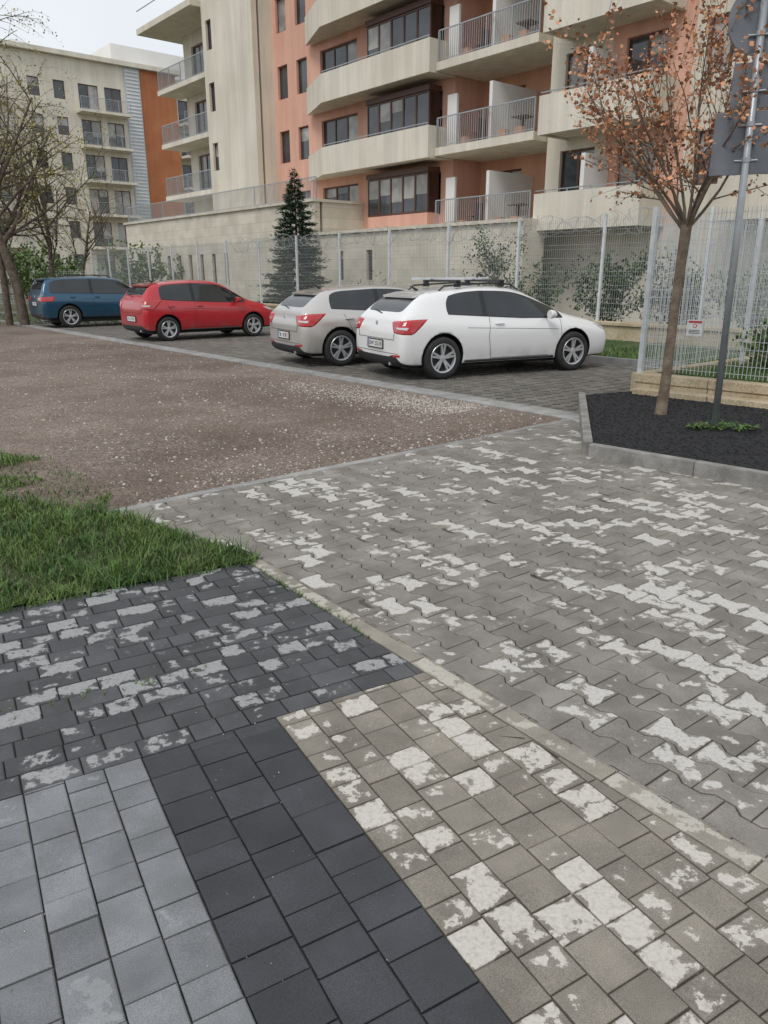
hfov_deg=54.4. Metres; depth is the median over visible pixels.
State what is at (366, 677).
pavement grit
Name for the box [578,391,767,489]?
planting bed
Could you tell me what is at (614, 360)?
parking back kerb
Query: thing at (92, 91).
window panes
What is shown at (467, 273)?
shrub
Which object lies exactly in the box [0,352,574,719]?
joint weeds
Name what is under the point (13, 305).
ground
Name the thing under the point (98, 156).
window frames
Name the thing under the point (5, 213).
bare tree
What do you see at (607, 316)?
shrub
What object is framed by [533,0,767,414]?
cherry tree
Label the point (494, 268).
shrub
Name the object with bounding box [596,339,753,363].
grass verge
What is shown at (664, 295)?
shrub
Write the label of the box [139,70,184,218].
rust walls
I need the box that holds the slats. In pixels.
[124,70,150,219]
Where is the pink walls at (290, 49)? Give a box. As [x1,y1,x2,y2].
[271,0,699,228]
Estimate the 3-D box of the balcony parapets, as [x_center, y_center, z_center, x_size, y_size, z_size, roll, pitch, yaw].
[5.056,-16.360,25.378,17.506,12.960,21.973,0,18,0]
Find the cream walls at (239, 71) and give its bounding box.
[182,0,767,327]
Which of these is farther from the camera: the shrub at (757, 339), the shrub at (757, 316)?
the shrub at (757, 316)
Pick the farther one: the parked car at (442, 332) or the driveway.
the parked car at (442, 332)
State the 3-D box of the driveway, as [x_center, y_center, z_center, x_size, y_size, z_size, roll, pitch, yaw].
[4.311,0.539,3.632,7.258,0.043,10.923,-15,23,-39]
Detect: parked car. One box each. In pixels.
[28,274,130,327]
[119,279,272,340]
[269,284,410,365]
[356,273,605,378]
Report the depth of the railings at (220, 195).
29.05 m
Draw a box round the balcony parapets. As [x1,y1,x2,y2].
[305,0,767,231]
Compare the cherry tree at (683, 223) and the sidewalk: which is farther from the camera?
the cherry tree at (683, 223)
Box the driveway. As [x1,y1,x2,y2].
[105,419,767,862]
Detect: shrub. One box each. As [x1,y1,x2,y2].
[452,268,503,287]
[461,216,535,288]
[504,254,584,306]
[560,242,667,321]
[628,247,716,324]
[702,261,767,328]
[732,318,767,371]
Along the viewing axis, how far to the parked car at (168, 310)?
19.22 m
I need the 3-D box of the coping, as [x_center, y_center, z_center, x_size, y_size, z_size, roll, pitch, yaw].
[-2.069,-15.235,39.889,10.901,1.518,33.203,-14,22,-38]
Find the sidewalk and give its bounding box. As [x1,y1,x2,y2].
[0,559,767,1023]
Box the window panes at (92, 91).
[0,77,192,277]
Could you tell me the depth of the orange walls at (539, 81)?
29.10 m
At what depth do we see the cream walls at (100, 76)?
68.46 m
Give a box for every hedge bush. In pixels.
[0,236,64,298]
[13,242,84,278]
[96,239,183,286]
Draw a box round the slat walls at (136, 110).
[123,67,151,220]
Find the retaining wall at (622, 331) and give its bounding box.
[262,303,762,349]
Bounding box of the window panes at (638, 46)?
[170,0,736,282]
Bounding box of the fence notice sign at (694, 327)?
[686,319,703,335]
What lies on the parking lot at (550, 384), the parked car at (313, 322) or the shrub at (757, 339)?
the parked car at (313, 322)
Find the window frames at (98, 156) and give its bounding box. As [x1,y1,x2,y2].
[0,75,193,274]
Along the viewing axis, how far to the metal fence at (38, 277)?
39.91 m
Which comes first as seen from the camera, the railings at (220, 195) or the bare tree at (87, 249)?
the railings at (220, 195)
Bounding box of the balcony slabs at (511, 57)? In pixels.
[157,0,767,229]
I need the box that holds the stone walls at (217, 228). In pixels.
[126,201,544,301]
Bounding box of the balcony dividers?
[445,0,617,222]
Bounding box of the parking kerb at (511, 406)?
[0,320,579,420]
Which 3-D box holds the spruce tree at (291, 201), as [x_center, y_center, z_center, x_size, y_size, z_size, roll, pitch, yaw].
[-3.526,-10.640,29.671,3.562,5.659,3.532,11,21,31]
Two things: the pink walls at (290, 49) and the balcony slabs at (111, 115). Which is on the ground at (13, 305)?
the pink walls at (290, 49)
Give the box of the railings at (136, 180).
[0,84,192,278]
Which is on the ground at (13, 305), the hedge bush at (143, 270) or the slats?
the hedge bush at (143, 270)
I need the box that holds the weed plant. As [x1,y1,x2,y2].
[686,420,762,430]
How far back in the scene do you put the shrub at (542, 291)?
20.00 m
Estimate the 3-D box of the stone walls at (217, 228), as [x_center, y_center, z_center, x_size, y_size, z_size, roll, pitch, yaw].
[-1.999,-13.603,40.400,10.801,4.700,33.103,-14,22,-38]
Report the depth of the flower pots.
26.81 m
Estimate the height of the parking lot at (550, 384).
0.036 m
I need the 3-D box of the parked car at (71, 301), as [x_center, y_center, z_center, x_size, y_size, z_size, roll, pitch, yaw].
[-9.484,-7.090,24.962,4.181,1.621,2.021,-13,22,-36]
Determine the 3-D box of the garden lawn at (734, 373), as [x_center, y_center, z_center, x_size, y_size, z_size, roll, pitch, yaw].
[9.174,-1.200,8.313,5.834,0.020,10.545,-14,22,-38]
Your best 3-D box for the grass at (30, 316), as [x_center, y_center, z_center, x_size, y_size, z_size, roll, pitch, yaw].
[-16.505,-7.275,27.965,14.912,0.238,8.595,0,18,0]
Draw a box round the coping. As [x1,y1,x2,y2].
[123,198,537,234]
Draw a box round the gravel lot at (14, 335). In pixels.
[0,323,562,510]
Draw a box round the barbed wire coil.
[231,207,666,251]
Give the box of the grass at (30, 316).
[0,313,119,324]
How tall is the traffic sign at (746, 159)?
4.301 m
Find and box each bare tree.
[0,3,91,325]
[0,38,104,324]
[0,50,117,276]
[0,187,34,296]
[40,148,131,274]
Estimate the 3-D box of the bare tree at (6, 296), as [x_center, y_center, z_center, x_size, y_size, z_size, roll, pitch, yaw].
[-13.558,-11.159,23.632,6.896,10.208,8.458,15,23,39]
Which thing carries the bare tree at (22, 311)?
on the gravel lot at (14, 335)
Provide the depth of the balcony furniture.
27.59 m
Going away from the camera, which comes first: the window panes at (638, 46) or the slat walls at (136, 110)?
the window panes at (638, 46)
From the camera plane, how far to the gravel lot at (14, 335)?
8.64 m
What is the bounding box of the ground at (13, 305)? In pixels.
[0,293,248,609]
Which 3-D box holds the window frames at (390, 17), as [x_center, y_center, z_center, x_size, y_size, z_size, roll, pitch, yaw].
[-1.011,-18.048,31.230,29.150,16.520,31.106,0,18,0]
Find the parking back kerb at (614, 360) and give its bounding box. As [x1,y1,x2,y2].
[263,326,686,368]
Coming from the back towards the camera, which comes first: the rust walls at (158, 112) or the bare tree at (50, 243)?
the rust walls at (158, 112)
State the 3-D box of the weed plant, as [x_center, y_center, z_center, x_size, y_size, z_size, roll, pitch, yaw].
[3.487,-0.882,7.687,0.759,0.062,0.542,6,19,19]
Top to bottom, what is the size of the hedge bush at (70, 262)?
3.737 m
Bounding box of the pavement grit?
[10,477,764,1018]
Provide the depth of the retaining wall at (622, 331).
16.55 m
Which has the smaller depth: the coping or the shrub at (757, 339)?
the shrub at (757, 339)
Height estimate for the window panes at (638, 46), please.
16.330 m
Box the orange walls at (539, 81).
[480,0,551,219]
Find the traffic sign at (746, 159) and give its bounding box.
[708,0,767,429]
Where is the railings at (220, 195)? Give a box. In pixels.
[127,0,736,223]
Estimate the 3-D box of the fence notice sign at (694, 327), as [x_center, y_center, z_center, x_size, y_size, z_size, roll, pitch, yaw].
[3.960,-2.347,9.515,0.200,0.200,0.016,16,24,42]
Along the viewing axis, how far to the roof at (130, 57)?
72.08 m
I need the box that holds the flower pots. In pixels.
[457,29,529,221]
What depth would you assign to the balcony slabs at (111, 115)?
70.13 m
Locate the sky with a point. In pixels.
(80, 26)
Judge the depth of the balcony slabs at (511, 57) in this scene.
28.33 m
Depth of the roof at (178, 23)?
42.51 m
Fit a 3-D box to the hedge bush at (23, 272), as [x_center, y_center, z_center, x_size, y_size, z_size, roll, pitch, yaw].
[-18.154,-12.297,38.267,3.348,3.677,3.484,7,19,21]
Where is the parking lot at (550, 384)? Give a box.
[0,311,658,412]
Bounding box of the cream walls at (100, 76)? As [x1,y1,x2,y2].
[0,46,190,293]
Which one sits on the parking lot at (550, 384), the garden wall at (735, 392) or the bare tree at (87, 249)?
the garden wall at (735, 392)
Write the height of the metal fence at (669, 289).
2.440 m
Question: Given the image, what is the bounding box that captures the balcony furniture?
[469,19,538,220]
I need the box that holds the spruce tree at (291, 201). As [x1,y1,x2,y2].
[256,168,334,303]
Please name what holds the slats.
attached to the slat walls at (136, 110)
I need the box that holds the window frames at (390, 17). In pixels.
[143,0,733,284]
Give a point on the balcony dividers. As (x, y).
(497, 182)
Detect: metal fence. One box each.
[0,268,94,303]
[90,206,767,325]
[637,205,767,380]
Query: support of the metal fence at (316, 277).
on the retaining wall at (622, 331)
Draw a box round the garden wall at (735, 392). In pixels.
[630,355,767,408]
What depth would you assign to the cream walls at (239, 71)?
37.24 m
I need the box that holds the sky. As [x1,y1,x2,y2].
[0,0,184,56]
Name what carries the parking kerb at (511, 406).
on the parking lot at (550, 384)
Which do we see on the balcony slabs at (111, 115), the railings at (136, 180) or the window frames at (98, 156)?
the railings at (136, 180)
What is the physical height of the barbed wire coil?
0.551 m
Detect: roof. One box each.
[0,39,184,80]
[136,0,201,44]
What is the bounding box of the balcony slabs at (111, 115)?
[0,98,192,281]

